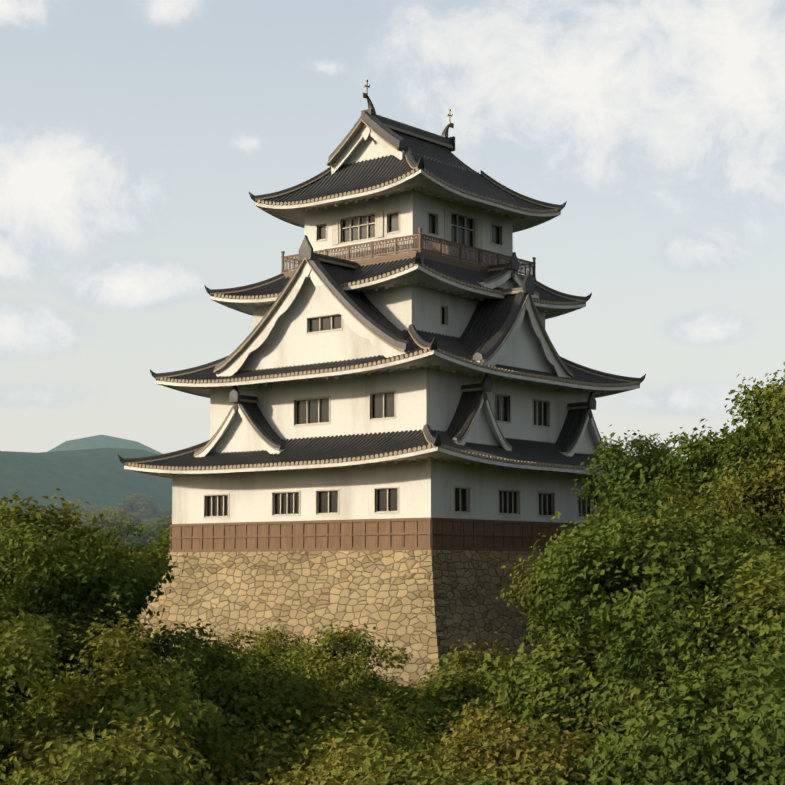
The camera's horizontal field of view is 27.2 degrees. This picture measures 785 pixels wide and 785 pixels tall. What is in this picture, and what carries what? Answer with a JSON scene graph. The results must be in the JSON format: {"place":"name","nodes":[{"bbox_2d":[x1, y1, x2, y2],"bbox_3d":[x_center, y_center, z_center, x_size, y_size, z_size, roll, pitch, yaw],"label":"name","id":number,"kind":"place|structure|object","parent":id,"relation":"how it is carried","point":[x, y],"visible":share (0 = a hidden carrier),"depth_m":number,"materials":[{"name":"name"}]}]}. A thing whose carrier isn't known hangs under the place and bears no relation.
{"place":"outdoors","nodes":[
{"label":"outdoors","id":0,"kind":"place"},
{"bbox_2d":[0,435,171,614],"bbox_3d":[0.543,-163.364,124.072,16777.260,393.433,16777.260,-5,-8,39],"label":"terrain","id":1,"kind":"structure","parent":0,"point":[91,470],"depth_m":2190.22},
{"bbox_2d":[5,500,30,513],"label":"tree","id":2,"kind":"object","parent":1,"relation":"on","point":[10,505],"visible":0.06,"depth_m":668.23,"materials":[{"name":"green plant"}]},
{"bbox_2d":[55,502,84,515],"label":"tree","id":3,"kind":"object","parent":1,"relation":"on","point":[72,510],"visible":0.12,"depth_m":597.27,"materials":[{"name":"green plant"}]},
{"bbox_2d":[76,506,93,512],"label":"tree","id":4,"kind":"object","parent":1,"relation":"on","point":[87,510],"visible":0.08,"depth_m":662.92,"materials":[{"name":"green plant"}]},
{"bbox_2d":[64,510,106,527],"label":"tree","id":5,"kind":"object","parent":1,"relation":"on","point":[85,517],"visible":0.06,"depth_m":453.97,"materials":[{"name":"green plant"}]},
{"bbox_2d":[77,504,99,511],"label":"tree","id":6,"kind":"object","parent":1,"relation":"on","point":[96,506],"visible":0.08,"depth_m":672.41,"materials":[{"name":"green plant"}]},
{"bbox_2d":[0,514,185,738],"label":"tree","id":7,"kind":"object","parent":1,"relation":"on","point":[76,579],"visible":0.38,"depth_m":50.50,"materials":[{"name":"green plant"}]},
{"bbox_2d":[94,506,113,512],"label":"tree","id":8,"kind":"object","parent":1,"relation":"on","point":[106,507],"visible":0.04,"depth_m":657.11,"materials":[{"name":"green plant"}]},
{"bbox_2d":[0,723,213,784],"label":"tree","id":9,"kind":"object","parent":1,"relation":"on","point":[101,766],"visible":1,"depth_m":34.33,"materials":[{"name":"green plant"}]},
{"bbox_2d":[75,513,140,544],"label":"tree","id":10,"kind":"object","parent":1,"relation":"on","point":[103,523],"visible":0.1,"depth_m":319.56,"materials":[{"name":"green plant"}]},
{"bbox_2d":[64,522,171,622],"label":"tree","id":11,"kind":"object","parent":1,"relation":"on","point":[162,543],"visible":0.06,"depth_m":113.63,"materials":[{"name":"green plant"}]},
{"bbox_2d":[99,507,140,525],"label":"tree","id":12,"kind":"object","parent":1,"relation":"on","point":[117,512],"visible":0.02,"depth_m":420.63,"materials":[{"name":"green plant"}]},
{"bbox_2d":[0,488,246,739],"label":"tree","id":13,"kind":"object","parent":1,"relation":"on","point":[146,561],"visible":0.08,"depth_m":56.22,"materials":[{"name":"green plant"}]},
{"bbox_2d":[105,538,147,549],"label":"tree","id":14,"kind":"object","parent":1,"relation":"on","point":[137,542],"depth_m":274.25,"materials":[{"name":"green plant"}]},
{"bbox_2d":[0,594,257,784],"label":"tree","id":15,"kind":"object","parent":1,"relation":"on","point":[41,727],"visible":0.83,"depth_m":39.43,"materials":[{"name":"green plant"}]},
{"bbox_2d":[126,513,142,523],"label":"tree","id":16,"kind":"object","parent":1,"relation":"on","point":[138,518],"visible":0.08,"depth_m":559.25,"materials":[{"name":"green plant"}]},
{"bbox_2d":[117,492,168,518],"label":"tree","id":17,"kind":"object","parent":1,"relation":"on","point":[143,507],"visible":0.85,"depth_m":678.88,"materials":[{"name":"green plant"}]},
{"bbox_2d":[125,523,167,546],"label":"tree","id":18,"kind":"object","parent":1,"relation":"on","point":[150,529],"visible":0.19,"depth_m":339.00,"materials":[{"name":"green plant"}]},
{"bbox_2d":[135,521,160,530],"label":"tree","id":19,"kind":"object","parent":1,"relation":"on","point":[152,523],"depth_m":387.47,"materials":[{"name":"green plant"}]},
{"bbox_2d":[141,518,154,523],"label":"tree","id":20,"kind":"object","parent":1,"relation":"on","point":[145,520],"visible":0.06,"depth_m":620.86,"materials":[{"name":"green plant"}]},
{"bbox_2d":[145,514,171,541],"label":"tree","id":21,"kind":"object","parent":1,"relation":"on","point":[165,524],"depth_m":294.88,"materials":[{"name":"green plant"}]},
{"bbox_2d":[148,507,171,522],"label":"tree","id":22,"kind":"object","parent":1,"relation":"on","point":[165,513],"visible":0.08,"depth_m":646.23,"materials":[{"name":"green plant"}]},
{"bbox_2d":[155,625,300,722],"bbox_3d":[-8.519,18.251,64.828,11.735,17.769,12.807,4,-7,-31],"label":"tree","id":23,"kind":"object","parent":1,"relation":"on","point":[242,665],"visible":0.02,"depth_m":65.00,"materials":[{"name":"green plant"}]},
{"bbox_2d":[144,687,317,784],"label":"tree","id":24,"kind":"object","parent":1,"relation":"on","point":[270,756],"visible":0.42,"depth_m":41.28,"materials":[{"name":"green plant"}]},
{"bbox_2d":[164,619,331,695],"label":"tree","id":25,"kind":"object","parent":1,"relation":"on","point":[275,651],"visible":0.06,"depth_m":81.22,"materials":[{"name":"green plant"}]},
{"bbox_2d":[173,652,473,783],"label":"tree","id":26,"kind":"object","parent":1,"relation":"on","point":[312,707],"visible":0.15,"depth_m":55.85,"materials":[{"name":"green plant"}]},
{"bbox_2d":[267,620,402,707],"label":"tree","id":27,"kind":"object","parent":1,"relation":"on","point":[347,641],"visible":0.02,"depth_m":74.06,"materials":[{"name":"green plant"}]},
{"bbox_2d":[240,742,506,784],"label":"tree","id":28,"kind":"object","parent":1,"relation":"on","point":[384,770],"visible":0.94,"depth_m":32.31,"materials":[{"name":"green plant"}]},
{"bbox_2d":[258,631,524,721],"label":"tree","id":29,"kind":"object","parent":1,"relation":"on","point":[452,684],"visible":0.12,"depth_m":66.17,"materials":[{"name":"green plant"}]},
{"bbox_2d":[118,80,675,688],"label":"castle keep","id":30,"kind":"structure","parent":1,"relation":"on","point":[402,394],"depth_m":98.74,"materials":[{"name":"paint"}]},
{"bbox_2d":[356,687,484,740],"bbox_3d":[0.596,19.227,60.300,15.058,16.457,13.971,-3,-5,19],"label":"tree","id":31,"kind":"object","parent":1,"relation":"on","point":[408,698],"depth_m":60.26,"materials":[{"name":"green plant"}]},
{"bbox_2d":[260,690,657,784],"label":"tree","id":32,"kind":"object","parent":1,"relation":"on","point":[496,751],"visible":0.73,"depth_m":35.62,"materials":[{"name":"green plant"}]},
{"bbox_2d":[385,694,545,781],"bbox_3d":[1.797,17.362,49.267,11.848,16.509,12.011,-5,-8,38],"label":"tree","id":33,"kind":"object","parent":1,"relation":"on","point":[468,711],"visible":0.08,"depth_m":49.15,"materials":[{"name":"green plant"}]},
{"bbox_2d":[471,763,614,784],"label":"tree","id":34,"kind":"object","parent":1,"relation":"on","point":[535,781],"visible":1,"depth_m":28.60,"materials":[{"name":"green plant"}]},
{"bbox_2d":[496,523,592,660],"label":"tree","id":35,"kind":"object","parent":1,"relation":"on","point":[536,587],"visible":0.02,"depth_m":80.78,"materials":[{"name":"green plant"}]},
{"bbox_2d":[449,658,711,781],"bbox_3d":[7.468,15.861,45.888,14.004,16.995,13.152,-3,-7,29],"label":"tree","id":36,"kind":"object","parent":1,"relation":"on","point":[657,681],"visible":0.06,"depth_m":44.19,"materials":[{"name":"green plant"}]},
{"bbox_2d":[447,494,784,781],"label":"tree","id":37,"kind":"object","parent":1,"relation":"on","point":[675,583],"visible":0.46,"depth_m":47.14,"materials":[{"name":"green plant"}]},
{"bbox_2d":[610,433,674,460],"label":"tree","id":38,"kind":"object","parent":1,"relation":"on","point":[662,446],"depth_m":113.72,"materials":[{"name":"green plant"}]},
{"bbox_2d":[558,424,729,606],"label":"tree","id":39,"kind":"object","parent":1,"relation":"on","point":[615,452],"visible":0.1,"depth_m":80.97,"materials":[{"name":"green plant"}]},
{"bbox_2d":[550,528,784,784],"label":"tree","id":40,"kind":"object","parent":1,"relation":"on","point":[770,588],"visible":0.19,"depth_m":42.01,"materials":[{"name":"green plant"}]},
{"bbox_2d":[572,371,784,635],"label":"tree","id":41,"kind":"object","parent":1,"relation":"on","point":[703,454],"visible":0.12,"depth_m":59.77,"materials":[{"name":"green plant"}]},
{"bbox_2d":[575,641,784,784],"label":"tree","id":42,"kind":"object","parent":1,"relation":"on","point":[751,751],"visible":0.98,"depth_m":33.64,"materials":[{"name":"green plant"}]},
{"bbox_2d":[581,361,784,624],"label":"tree","id":43,"kind":"object","parent":1,"relation":"on","point":[769,493],"visible":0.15,"depth_m":55.12,"materials":[{"name":"green plant"}]},
{"bbox_2d":[0,0,784,459],"label":"sky","id":44,"kind":"structure","parent":0,"point":[136,136],"materials":[{"name":"blue"}]}
]}

